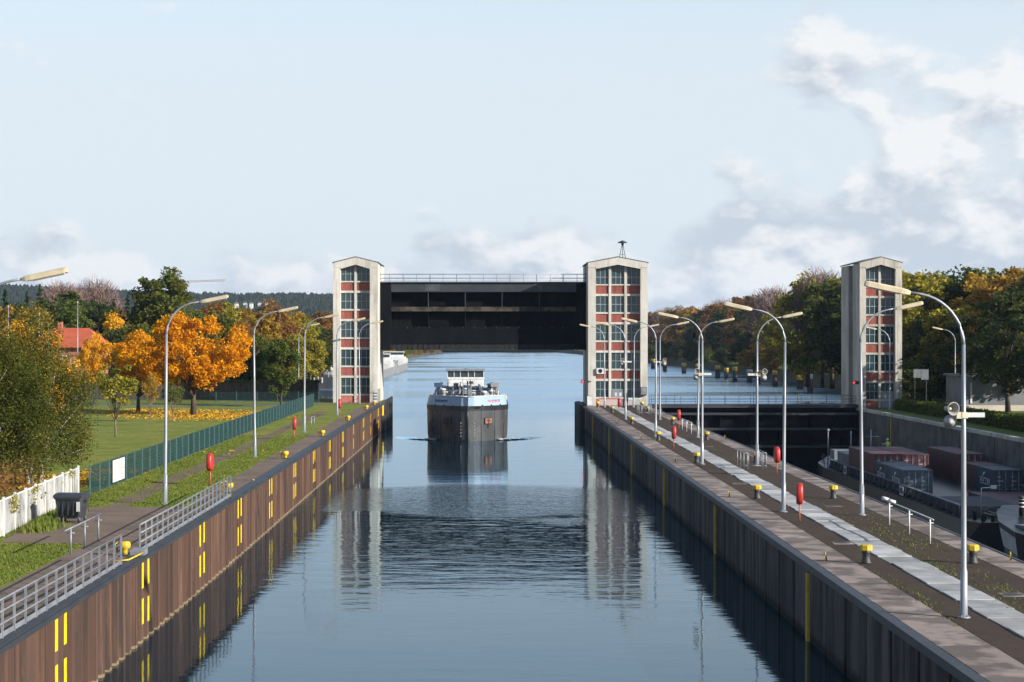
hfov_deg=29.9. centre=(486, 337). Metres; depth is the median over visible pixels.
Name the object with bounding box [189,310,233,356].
park tree
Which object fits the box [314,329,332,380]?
park tree
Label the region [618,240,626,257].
siren
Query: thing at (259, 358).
park tree
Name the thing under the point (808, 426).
lift gate
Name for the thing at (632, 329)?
window
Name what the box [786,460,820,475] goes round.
water
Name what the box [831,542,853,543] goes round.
manhole cover
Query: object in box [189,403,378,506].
path
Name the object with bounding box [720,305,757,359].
bank tree
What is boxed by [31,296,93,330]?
park tree
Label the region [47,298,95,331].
park tree
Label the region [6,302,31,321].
park tree
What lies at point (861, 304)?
gate tower
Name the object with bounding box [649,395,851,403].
railing
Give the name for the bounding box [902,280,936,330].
bank tree
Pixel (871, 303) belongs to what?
window
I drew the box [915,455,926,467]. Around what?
door
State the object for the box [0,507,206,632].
path
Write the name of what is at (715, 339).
bank tree
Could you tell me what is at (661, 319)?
bank tree
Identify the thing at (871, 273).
window
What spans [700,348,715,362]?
bank bush
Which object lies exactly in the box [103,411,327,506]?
dirt track
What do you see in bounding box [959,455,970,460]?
door
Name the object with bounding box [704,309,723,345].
bank tree
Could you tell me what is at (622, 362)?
loudspeaker pair
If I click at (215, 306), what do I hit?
park tree
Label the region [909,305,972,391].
bank tree
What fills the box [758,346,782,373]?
bank bush
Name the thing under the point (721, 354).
bank bush
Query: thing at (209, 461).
lifebuoy case
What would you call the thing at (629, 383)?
window
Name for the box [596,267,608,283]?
window
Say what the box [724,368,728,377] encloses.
mooring dolphin
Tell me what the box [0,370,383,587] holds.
ground
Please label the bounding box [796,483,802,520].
lifebuoy case
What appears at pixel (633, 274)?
window
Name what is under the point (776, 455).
lifebuoy case
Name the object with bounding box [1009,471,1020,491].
door
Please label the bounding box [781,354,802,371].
bank bush
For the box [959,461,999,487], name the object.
container
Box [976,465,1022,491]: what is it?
container
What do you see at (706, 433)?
bollard
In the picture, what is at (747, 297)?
bank tree
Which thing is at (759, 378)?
mooring dolphin
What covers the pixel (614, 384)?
window
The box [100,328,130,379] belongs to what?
park tree
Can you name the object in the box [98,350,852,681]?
water
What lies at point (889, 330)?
window
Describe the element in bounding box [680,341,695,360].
bank bush
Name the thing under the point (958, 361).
bank tree
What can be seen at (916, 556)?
weeds
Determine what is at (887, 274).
window
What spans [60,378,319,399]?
hedge
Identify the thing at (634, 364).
street lamp
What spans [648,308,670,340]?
bank tree
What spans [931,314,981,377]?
bank tree
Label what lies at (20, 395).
birch tree
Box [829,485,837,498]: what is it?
bollard
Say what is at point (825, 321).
bank tree
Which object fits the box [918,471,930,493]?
door
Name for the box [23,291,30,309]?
spruce tree
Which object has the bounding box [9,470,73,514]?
creeper
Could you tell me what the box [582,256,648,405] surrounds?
gate tower
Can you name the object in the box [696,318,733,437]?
street lamp
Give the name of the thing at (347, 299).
window
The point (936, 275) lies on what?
bank tree
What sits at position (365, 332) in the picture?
window
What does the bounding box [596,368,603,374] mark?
air conditioner
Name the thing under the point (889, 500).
handrail
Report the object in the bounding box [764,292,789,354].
bank tree
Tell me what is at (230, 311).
park tree
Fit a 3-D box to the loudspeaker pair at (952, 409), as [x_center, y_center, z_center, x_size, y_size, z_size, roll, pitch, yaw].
[14.523,2.350,58.296,1.194,0.809,0.492,0,0,0]
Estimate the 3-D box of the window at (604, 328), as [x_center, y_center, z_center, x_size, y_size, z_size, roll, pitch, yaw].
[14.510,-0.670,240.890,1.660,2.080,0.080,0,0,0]
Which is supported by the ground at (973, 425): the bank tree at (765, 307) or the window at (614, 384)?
the bank tree at (765, 307)
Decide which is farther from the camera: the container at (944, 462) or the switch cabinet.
the switch cabinet
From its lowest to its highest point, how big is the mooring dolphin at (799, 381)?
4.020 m
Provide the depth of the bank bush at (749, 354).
583.71 m
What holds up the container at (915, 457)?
on the container barge at (941, 505)
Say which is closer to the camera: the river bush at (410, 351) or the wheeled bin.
the wheeled bin
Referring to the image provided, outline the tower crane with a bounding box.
[179,278,225,285]
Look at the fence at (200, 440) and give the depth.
134.64 m
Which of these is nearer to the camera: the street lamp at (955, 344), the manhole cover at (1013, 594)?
the manhole cover at (1013, 594)
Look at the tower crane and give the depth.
1199.49 m
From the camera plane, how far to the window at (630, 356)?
240.89 m
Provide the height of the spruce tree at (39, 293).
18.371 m
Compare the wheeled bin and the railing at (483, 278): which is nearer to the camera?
the wheeled bin
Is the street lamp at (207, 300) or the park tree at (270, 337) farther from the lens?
the park tree at (270, 337)
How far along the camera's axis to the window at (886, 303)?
240.89 m
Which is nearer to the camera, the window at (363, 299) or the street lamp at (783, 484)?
the street lamp at (783, 484)
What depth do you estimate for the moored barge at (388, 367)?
576.61 m
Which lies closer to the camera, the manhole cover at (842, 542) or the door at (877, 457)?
the manhole cover at (842, 542)
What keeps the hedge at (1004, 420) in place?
on the ground at (973, 425)
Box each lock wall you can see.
[0,396,392,681]
[575,401,988,681]
[856,408,1023,484]
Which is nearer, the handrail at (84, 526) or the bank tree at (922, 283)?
the handrail at (84, 526)
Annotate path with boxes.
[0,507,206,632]
[69,405,275,405]
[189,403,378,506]
[316,403,372,403]
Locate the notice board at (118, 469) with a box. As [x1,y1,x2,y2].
[113,457,124,482]
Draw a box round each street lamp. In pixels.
[0,267,67,285]
[162,295,228,504]
[253,306,297,457]
[298,323,319,376]
[303,313,339,431]
[336,317,364,414]
[358,320,382,403]
[580,324,605,406]
[596,321,626,419]
[621,317,656,436]
[633,324,658,406]
[658,312,703,463]
[658,321,688,419]
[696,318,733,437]
[724,302,787,511]
[755,312,802,464]
[858,301,922,515]
[864,281,970,618]
[865,326,890,408]
[932,327,955,372]
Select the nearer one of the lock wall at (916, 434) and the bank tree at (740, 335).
the lock wall at (916, 434)
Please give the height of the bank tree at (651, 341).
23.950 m
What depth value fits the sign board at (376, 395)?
237.40 m
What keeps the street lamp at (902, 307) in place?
on the quay island
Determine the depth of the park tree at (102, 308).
298.75 m
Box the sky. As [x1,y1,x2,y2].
[0,0,1023,312]
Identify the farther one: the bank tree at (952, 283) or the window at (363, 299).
the bank tree at (952, 283)
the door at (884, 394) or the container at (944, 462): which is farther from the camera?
the door at (884, 394)
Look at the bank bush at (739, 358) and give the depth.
606.21 m
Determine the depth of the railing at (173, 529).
82.55 m
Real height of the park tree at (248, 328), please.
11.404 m
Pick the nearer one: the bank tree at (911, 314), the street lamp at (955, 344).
the street lamp at (955, 344)
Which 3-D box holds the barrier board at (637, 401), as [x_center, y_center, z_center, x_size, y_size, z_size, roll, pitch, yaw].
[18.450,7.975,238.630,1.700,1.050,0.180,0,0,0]
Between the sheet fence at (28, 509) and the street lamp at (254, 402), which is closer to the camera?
the sheet fence at (28, 509)
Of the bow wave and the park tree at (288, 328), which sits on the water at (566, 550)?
the bow wave
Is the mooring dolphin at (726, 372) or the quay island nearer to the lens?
the quay island
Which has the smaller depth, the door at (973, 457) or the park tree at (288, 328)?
the door at (973, 457)
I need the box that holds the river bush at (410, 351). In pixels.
[398,349,414,355]
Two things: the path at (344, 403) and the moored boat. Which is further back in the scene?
the path at (344, 403)
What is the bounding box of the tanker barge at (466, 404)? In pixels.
[427,368,507,441]
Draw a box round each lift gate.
[380,282,585,349]
[648,404,857,459]
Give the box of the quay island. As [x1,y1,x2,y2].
[582,402,1023,681]
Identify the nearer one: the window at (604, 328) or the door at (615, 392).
the door at (615, 392)
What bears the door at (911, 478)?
in the container at (917, 477)
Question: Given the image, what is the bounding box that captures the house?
[36,322,110,377]
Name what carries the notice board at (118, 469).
attached to the fence at (200, 440)
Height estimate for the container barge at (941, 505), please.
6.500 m
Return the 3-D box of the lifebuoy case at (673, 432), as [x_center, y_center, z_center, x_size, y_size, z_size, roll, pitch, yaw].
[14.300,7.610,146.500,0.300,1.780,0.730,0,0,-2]
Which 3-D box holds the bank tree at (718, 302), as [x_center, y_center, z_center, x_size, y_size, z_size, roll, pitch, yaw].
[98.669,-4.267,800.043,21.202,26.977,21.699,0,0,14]
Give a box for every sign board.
[373,389,379,402]
[913,369,928,400]
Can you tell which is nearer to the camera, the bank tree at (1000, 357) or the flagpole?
the bank tree at (1000, 357)
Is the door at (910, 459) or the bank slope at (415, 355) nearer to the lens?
the door at (910, 459)
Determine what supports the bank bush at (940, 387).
on the ground at (973, 425)
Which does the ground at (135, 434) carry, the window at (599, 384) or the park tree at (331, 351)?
the park tree at (331, 351)
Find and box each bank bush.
[648,345,654,356]
[651,341,673,360]
[654,341,665,355]
[667,341,681,359]
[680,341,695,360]
[684,343,704,363]
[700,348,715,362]
[710,347,718,361]
[715,348,731,365]
[726,343,750,364]
[735,349,758,365]
[741,342,764,368]
[751,350,777,365]
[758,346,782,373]
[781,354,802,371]
[902,356,945,401]
[902,360,938,399]
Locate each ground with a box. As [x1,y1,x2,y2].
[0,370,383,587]
[574,349,1023,437]
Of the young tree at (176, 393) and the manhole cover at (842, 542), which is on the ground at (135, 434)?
the young tree at (176, 393)
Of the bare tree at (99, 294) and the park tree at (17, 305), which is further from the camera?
the bare tree at (99, 294)
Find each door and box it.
[612,389,623,405]
[641,388,646,394]
[875,455,886,460]
[881,391,892,407]
[887,455,898,460]
[903,455,914,464]
[905,471,917,488]
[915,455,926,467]
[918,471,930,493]
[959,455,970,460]
[971,455,982,460]
[996,471,1007,491]
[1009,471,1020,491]
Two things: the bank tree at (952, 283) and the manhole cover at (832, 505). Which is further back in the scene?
the bank tree at (952, 283)
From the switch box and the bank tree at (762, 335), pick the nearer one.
the switch box
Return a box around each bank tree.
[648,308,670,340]
[648,311,658,345]
[655,306,673,343]
[660,305,683,345]
[669,306,701,343]
[669,308,689,344]
[676,307,699,342]
[680,310,707,347]
[695,304,716,348]
[701,295,731,325]
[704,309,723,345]
[707,306,730,351]
[711,296,747,340]
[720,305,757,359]
[723,302,764,352]
[727,295,760,334]
[740,283,790,346]
[751,312,777,358]
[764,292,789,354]
[772,311,793,349]
[773,269,826,386]
[781,275,840,388]
[782,319,801,347]
[806,283,840,374]
[902,269,952,353]
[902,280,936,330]
[902,294,942,359]
[902,318,950,394]
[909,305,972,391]
[916,275,960,320]
[920,270,948,309]
[924,267,998,317]
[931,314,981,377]
[932,264,984,344]
[940,310,1015,372]
[944,271,1022,345]
[955,290,1023,411]
[973,305,1023,372]
[975,301,1023,373]
[976,266,1023,308]
[977,272,1023,310]
[1005,280,1023,301]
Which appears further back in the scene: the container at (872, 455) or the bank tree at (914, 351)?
the bank tree at (914, 351)
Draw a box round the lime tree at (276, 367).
[261,337,302,403]
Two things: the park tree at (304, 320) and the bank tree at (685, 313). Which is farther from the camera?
the bank tree at (685, 313)
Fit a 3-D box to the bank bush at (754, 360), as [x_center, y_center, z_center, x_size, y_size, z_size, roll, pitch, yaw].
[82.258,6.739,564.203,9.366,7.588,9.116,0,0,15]
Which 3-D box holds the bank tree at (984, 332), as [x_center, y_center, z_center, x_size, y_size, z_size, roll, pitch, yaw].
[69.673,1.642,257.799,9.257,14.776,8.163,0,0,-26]
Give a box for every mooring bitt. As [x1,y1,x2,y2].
[115,541,130,556]
[221,483,233,492]
[280,451,288,458]
[318,430,324,436]
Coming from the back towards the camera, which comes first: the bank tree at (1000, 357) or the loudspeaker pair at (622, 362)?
the bank tree at (1000, 357)
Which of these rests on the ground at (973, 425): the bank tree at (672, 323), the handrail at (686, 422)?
the bank tree at (672, 323)
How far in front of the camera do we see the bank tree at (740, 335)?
636.55 m
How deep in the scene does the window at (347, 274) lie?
240.89 m
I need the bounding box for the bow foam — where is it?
[416,438,519,439]
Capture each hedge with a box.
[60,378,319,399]
[893,398,1023,431]
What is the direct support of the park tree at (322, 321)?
on the ground at (135, 434)
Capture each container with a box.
[837,451,848,464]
[849,446,900,473]
[875,446,928,468]
[875,461,913,478]
[889,465,932,493]
[927,446,984,482]
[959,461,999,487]
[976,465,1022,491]
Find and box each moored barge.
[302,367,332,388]
[383,351,407,372]
[383,354,394,378]
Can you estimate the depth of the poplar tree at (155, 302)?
297.94 m
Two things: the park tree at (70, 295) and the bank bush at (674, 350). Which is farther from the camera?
the bank bush at (674, 350)
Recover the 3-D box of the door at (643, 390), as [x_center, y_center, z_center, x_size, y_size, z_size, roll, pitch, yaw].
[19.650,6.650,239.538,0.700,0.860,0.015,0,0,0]
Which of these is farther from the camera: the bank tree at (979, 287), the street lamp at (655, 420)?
the bank tree at (979, 287)
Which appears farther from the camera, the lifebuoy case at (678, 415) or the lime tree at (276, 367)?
the lime tree at (276, 367)
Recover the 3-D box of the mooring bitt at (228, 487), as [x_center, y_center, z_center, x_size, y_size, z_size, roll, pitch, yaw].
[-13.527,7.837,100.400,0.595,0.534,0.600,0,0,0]
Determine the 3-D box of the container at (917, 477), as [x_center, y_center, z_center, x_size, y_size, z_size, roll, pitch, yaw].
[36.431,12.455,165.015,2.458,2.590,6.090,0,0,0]
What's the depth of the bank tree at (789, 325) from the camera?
516.89 m
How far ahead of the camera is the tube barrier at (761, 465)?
123.79 m
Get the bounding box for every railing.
[0,534,121,638]
[139,475,230,547]
[380,274,585,281]
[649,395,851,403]
[651,396,855,404]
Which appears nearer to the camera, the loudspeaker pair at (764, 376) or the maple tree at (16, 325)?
the loudspeaker pair at (764, 376)
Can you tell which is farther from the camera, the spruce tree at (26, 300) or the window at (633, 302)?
the spruce tree at (26, 300)
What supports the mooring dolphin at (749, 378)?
in the water at (566, 550)
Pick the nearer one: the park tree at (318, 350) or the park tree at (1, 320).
the park tree at (1, 320)
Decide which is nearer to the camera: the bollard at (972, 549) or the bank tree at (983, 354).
the bollard at (972, 549)
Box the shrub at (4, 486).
[0,453,67,499]
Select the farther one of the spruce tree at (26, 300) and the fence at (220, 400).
the spruce tree at (26, 300)
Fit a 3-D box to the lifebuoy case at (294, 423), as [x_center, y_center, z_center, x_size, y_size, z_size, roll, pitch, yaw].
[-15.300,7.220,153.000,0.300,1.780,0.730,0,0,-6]
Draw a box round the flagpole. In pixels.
[77,301,77,369]
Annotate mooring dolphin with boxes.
[651,359,654,367]
[682,363,685,372]
[715,366,719,377]
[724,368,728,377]
[732,367,736,380]
[747,369,752,381]
[755,370,760,382]
[772,370,777,385]
[796,375,802,388]
[807,374,812,391]
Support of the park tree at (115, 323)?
on the ground at (135, 434)
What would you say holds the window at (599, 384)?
in the gate tower at (616, 288)
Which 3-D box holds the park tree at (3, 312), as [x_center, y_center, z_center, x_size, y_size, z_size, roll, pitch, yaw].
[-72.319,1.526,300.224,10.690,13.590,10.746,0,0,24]
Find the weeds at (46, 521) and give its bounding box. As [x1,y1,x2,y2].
[14,503,88,533]
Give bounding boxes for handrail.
[64,513,101,554]
[681,418,692,433]
[881,496,933,543]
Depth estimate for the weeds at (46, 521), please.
81.48 m
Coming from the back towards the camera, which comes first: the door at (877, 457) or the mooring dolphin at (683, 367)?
the mooring dolphin at (683, 367)
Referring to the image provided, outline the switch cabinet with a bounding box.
[587,396,592,405]
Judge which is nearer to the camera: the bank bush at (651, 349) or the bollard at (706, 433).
the bollard at (706, 433)
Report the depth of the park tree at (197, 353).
281.18 m
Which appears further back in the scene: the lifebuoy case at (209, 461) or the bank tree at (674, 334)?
the bank tree at (674, 334)
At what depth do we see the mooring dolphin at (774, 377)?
458.48 m
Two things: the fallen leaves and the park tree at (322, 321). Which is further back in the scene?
the park tree at (322, 321)
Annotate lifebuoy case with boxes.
[206,453,213,484]
[292,417,295,438]
[338,399,340,415]
[671,426,675,448]
[677,410,680,428]
[774,447,779,474]
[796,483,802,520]
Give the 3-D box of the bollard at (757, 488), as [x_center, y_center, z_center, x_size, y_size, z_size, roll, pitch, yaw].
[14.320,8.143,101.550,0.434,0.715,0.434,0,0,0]
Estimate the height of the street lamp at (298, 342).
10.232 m
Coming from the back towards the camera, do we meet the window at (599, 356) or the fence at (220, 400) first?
the window at (599, 356)
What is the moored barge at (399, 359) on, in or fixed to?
on the water at (566, 550)
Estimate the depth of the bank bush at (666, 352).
828.47 m
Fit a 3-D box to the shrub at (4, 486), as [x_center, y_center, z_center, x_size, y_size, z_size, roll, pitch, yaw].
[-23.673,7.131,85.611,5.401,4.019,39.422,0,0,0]
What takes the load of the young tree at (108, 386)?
on the ground at (135, 434)
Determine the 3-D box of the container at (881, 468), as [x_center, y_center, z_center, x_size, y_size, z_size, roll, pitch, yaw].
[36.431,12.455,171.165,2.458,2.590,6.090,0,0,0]
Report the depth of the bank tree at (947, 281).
299.64 m
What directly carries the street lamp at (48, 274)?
on the path at (125, 522)
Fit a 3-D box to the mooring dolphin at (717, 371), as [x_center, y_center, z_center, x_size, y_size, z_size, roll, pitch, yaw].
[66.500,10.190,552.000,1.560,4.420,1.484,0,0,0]
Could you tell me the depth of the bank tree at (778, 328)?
547.20 m
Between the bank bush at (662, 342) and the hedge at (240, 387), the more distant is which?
the bank bush at (662, 342)
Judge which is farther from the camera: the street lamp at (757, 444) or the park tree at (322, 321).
the park tree at (322, 321)
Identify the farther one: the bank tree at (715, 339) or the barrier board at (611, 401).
the bank tree at (715, 339)
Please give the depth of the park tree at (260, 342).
274.22 m
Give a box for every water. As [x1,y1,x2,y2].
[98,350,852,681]
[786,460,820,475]
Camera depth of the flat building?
231.00 m
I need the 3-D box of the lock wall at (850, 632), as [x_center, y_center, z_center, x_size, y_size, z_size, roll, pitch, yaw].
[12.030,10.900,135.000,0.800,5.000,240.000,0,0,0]
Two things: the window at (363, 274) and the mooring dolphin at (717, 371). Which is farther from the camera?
the mooring dolphin at (717, 371)
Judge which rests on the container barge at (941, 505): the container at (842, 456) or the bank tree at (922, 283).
the container at (842, 456)
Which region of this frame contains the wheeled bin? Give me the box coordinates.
[53,492,90,522]
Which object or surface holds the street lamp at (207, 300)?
on the ground at (135, 434)
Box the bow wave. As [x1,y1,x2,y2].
[390,436,546,439]
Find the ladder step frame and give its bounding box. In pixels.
[112,548,147,561]
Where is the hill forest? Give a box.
[0,283,332,322]
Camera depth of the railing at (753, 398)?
241.08 m
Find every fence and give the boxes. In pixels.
[0,466,78,536]
[73,391,318,403]
[88,393,313,493]
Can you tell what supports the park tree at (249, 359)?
on the ground at (135, 434)
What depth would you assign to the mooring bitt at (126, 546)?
71.27 m
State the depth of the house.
263.37 m
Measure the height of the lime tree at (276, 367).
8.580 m
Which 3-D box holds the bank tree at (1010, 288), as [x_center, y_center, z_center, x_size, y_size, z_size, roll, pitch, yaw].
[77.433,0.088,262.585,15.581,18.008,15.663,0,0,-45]
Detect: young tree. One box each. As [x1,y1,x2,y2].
[92,364,139,436]
[141,372,159,426]
[162,380,184,421]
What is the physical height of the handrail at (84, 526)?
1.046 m
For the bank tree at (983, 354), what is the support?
on the ground at (973, 425)
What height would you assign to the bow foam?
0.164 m
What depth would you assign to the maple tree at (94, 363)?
237.32 m
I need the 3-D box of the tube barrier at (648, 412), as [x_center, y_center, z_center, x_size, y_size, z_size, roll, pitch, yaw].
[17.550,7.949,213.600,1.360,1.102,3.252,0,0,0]
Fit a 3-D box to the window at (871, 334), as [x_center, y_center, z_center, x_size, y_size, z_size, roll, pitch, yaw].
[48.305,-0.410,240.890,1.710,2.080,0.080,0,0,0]
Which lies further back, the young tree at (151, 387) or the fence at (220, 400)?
the fence at (220, 400)
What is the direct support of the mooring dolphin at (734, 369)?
in the water at (566, 550)
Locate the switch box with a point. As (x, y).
(643, 390)
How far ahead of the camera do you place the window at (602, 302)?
240.89 m
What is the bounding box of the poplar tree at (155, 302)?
[125,266,201,378]
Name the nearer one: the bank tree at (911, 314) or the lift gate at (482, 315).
the lift gate at (482, 315)
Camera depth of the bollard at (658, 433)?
159.71 m
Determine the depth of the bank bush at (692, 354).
736.70 m
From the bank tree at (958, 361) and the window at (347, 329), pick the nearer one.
the window at (347, 329)
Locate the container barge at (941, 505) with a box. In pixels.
[818,429,1023,552]
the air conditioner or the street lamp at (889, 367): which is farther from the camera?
the air conditioner
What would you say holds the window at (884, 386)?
in the gate tower at (861, 304)
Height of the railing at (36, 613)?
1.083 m
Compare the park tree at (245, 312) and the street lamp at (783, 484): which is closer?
the street lamp at (783, 484)
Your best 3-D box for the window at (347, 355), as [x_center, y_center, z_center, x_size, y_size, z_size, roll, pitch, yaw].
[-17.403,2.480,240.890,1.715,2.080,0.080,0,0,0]
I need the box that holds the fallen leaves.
[2,408,298,489]
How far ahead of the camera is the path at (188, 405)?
229.86 m
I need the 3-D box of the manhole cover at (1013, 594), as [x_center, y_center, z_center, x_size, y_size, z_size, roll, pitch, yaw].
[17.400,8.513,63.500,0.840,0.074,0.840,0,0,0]
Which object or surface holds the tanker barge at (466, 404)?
on the water at (566, 550)
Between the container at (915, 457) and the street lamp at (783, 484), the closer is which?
the street lamp at (783, 484)
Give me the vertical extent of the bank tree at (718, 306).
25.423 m
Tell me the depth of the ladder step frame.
71.40 m
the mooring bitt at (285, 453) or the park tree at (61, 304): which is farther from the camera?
the park tree at (61, 304)
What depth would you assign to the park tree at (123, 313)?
329.84 m
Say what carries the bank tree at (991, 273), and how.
on the ground at (973, 425)
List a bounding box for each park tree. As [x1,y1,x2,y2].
[0,304,55,343]
[0,306,7,335]
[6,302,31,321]
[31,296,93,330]
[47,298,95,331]
[49,290,101,330]
[61,299,125,334]
[95,308,135,331]
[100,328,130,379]
[101,312,131,373]
[117,322,155,373]
[169,314,205,361]
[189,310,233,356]
[199,300,229,344]
[202,317,243,379]
[206,301,244,381]
[221,319,257,379]
[225,347,263,381]
[233,307,254,321]
[235,350,270,381]
[240,334,272,372]
[244,310,282,350]
[256,335,294,378]
[258,297,296,350]
[280,311,311,357]
[284,314,325,378]
[284,334,312,379]
[297,322,328,379]
[310,311,332,377]
[313,322,332,379]
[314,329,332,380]
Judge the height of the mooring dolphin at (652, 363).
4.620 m
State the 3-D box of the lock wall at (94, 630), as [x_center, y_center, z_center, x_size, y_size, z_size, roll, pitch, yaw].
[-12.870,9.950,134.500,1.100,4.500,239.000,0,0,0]
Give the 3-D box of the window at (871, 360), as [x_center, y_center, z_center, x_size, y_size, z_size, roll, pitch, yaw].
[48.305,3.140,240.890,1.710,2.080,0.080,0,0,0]
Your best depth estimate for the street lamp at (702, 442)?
129.05 m
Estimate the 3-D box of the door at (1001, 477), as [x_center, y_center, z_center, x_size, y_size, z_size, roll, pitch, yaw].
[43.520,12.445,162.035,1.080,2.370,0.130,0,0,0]
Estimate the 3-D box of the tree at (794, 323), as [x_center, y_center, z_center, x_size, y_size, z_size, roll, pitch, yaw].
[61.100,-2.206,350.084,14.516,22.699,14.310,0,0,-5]
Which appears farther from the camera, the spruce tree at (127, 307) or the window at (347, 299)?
the spruce tree at (127, 307)
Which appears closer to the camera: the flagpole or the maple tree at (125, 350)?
the maple tree at (125, 350)
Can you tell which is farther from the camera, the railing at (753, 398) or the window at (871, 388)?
the railing at (753, 398)
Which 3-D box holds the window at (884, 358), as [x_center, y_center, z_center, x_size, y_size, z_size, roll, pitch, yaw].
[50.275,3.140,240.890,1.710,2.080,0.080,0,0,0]
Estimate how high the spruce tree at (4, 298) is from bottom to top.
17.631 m
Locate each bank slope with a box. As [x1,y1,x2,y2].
[404,350,470,357]
[537,349,917,398]
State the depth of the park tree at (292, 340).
299.54 m
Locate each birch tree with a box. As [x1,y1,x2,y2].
[0,297,100,485]
[0,316,67,491]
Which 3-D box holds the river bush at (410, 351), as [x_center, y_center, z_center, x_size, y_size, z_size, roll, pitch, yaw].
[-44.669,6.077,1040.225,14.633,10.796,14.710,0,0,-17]
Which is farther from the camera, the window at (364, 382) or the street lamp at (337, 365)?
the window at (364, 382)
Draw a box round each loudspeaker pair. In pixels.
[620,358,631,365]
[654,358,666,365]
[693,368,710,379]
[748,369,766,380]
[943,402,984,427]
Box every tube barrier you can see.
[638,404,651,414]
[737,450,766,469]
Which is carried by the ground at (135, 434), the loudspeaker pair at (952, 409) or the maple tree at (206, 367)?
the maple tree at (206, 367)
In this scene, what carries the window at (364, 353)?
in the gate tower at (356, 286)
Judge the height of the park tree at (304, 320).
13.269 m
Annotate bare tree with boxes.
[31,279,93,324]
[73,274,124,327]
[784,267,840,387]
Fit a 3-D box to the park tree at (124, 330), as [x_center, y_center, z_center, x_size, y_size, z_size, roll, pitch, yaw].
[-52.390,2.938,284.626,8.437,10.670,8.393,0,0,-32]
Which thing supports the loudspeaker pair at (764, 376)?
attached to the street lamp at (757, 444)
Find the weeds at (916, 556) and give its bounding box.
[642,435,1022,633]
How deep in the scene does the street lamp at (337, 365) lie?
201.48 m
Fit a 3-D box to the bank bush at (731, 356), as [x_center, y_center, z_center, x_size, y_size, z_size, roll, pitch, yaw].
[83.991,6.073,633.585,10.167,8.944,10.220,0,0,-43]
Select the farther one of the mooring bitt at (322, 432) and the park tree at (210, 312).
the park tree at (210, 312)
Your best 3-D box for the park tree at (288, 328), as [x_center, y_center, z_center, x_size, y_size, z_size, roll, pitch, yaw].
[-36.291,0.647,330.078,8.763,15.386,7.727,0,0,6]
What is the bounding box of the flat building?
[943,373,1023,410]
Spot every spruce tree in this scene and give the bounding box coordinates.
[0,287,11,319]
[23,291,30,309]
[35,284,42,305]
[124,294,137,376]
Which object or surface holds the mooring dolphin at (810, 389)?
in the water at (566, 550)
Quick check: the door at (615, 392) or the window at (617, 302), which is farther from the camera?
the window at (617, 302)
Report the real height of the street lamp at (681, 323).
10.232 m
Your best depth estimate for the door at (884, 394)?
240.77 m
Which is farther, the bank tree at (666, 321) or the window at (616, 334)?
the bank tree at (666, 321)
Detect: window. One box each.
[341,266,353,280]
[341,293,353,308]
[341,321,353,337]
[341,349,353,365]
[341,378,353,393]
[357,265,369,280]
[357,293,369,308]
[357,321,369,337]
[357,349,369,365]
[357,378,369,393]
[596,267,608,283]
[596,296,608,311]
[596,324,608,340]
[596,353,608,368]
[596,381,608,396]
[611,265,623,283]
[611,296,623,311]
[611,324,623,340]
[611,353,623,368]
[611,381,623,396]
[627,267,639,283]
[627,296,639,311]
[627,324,639,340]
[627,353,639,368]
[627,381,639,396]
[866,266,877,282]
[866,298,877,314]
[866,326,877,342]
[866,355,877,370]
[866,383,877,398]
[881,265,893,285]
[881,298,893,314]
[881,326,893,342]
[881,355,893,370]
[881,383,893,398]
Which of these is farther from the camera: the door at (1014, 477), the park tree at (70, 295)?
the park tree at (70, 295)
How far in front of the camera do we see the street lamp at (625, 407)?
199.83 m
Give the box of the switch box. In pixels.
[640,387,646,394]
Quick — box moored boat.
[997,496,1023,560]
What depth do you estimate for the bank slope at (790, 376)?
613.18 m
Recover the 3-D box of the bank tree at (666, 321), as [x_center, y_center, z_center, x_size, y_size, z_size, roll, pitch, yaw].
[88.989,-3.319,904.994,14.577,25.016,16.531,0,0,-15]
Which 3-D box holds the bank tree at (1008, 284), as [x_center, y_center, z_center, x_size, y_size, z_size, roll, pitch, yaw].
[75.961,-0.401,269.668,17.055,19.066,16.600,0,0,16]
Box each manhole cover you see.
[823,505,841,506]
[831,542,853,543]
[997,593,1023,596]
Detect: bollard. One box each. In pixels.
[656,431,660,439]
[693,452,699,462]
[704,431,709,439]
[753,485,761,498]
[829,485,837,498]
[860,544,871,563]
[967,544,978,563]
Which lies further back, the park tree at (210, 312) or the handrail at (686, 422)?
the park tree at (210, 312)
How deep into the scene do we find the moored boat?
123.17 m
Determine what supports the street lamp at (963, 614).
on the quay island
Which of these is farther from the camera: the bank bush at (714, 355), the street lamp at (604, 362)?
the bank bush at (714, 355)
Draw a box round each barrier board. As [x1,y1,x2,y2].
[599,398,617,405]
[628,398,641,405]
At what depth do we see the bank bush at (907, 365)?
261.03 m
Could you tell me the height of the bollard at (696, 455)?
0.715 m
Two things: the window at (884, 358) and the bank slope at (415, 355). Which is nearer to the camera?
the window at (884, 358)
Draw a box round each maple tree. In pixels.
[4,319,80,416]
[76,331,111,402]
[100,329,162,410]
[133,311,252,414]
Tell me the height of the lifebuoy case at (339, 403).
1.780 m
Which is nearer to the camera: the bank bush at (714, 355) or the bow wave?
the bow wave
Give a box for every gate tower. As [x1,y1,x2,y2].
[332,256,383,402]
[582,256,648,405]
[840,256,902,407]

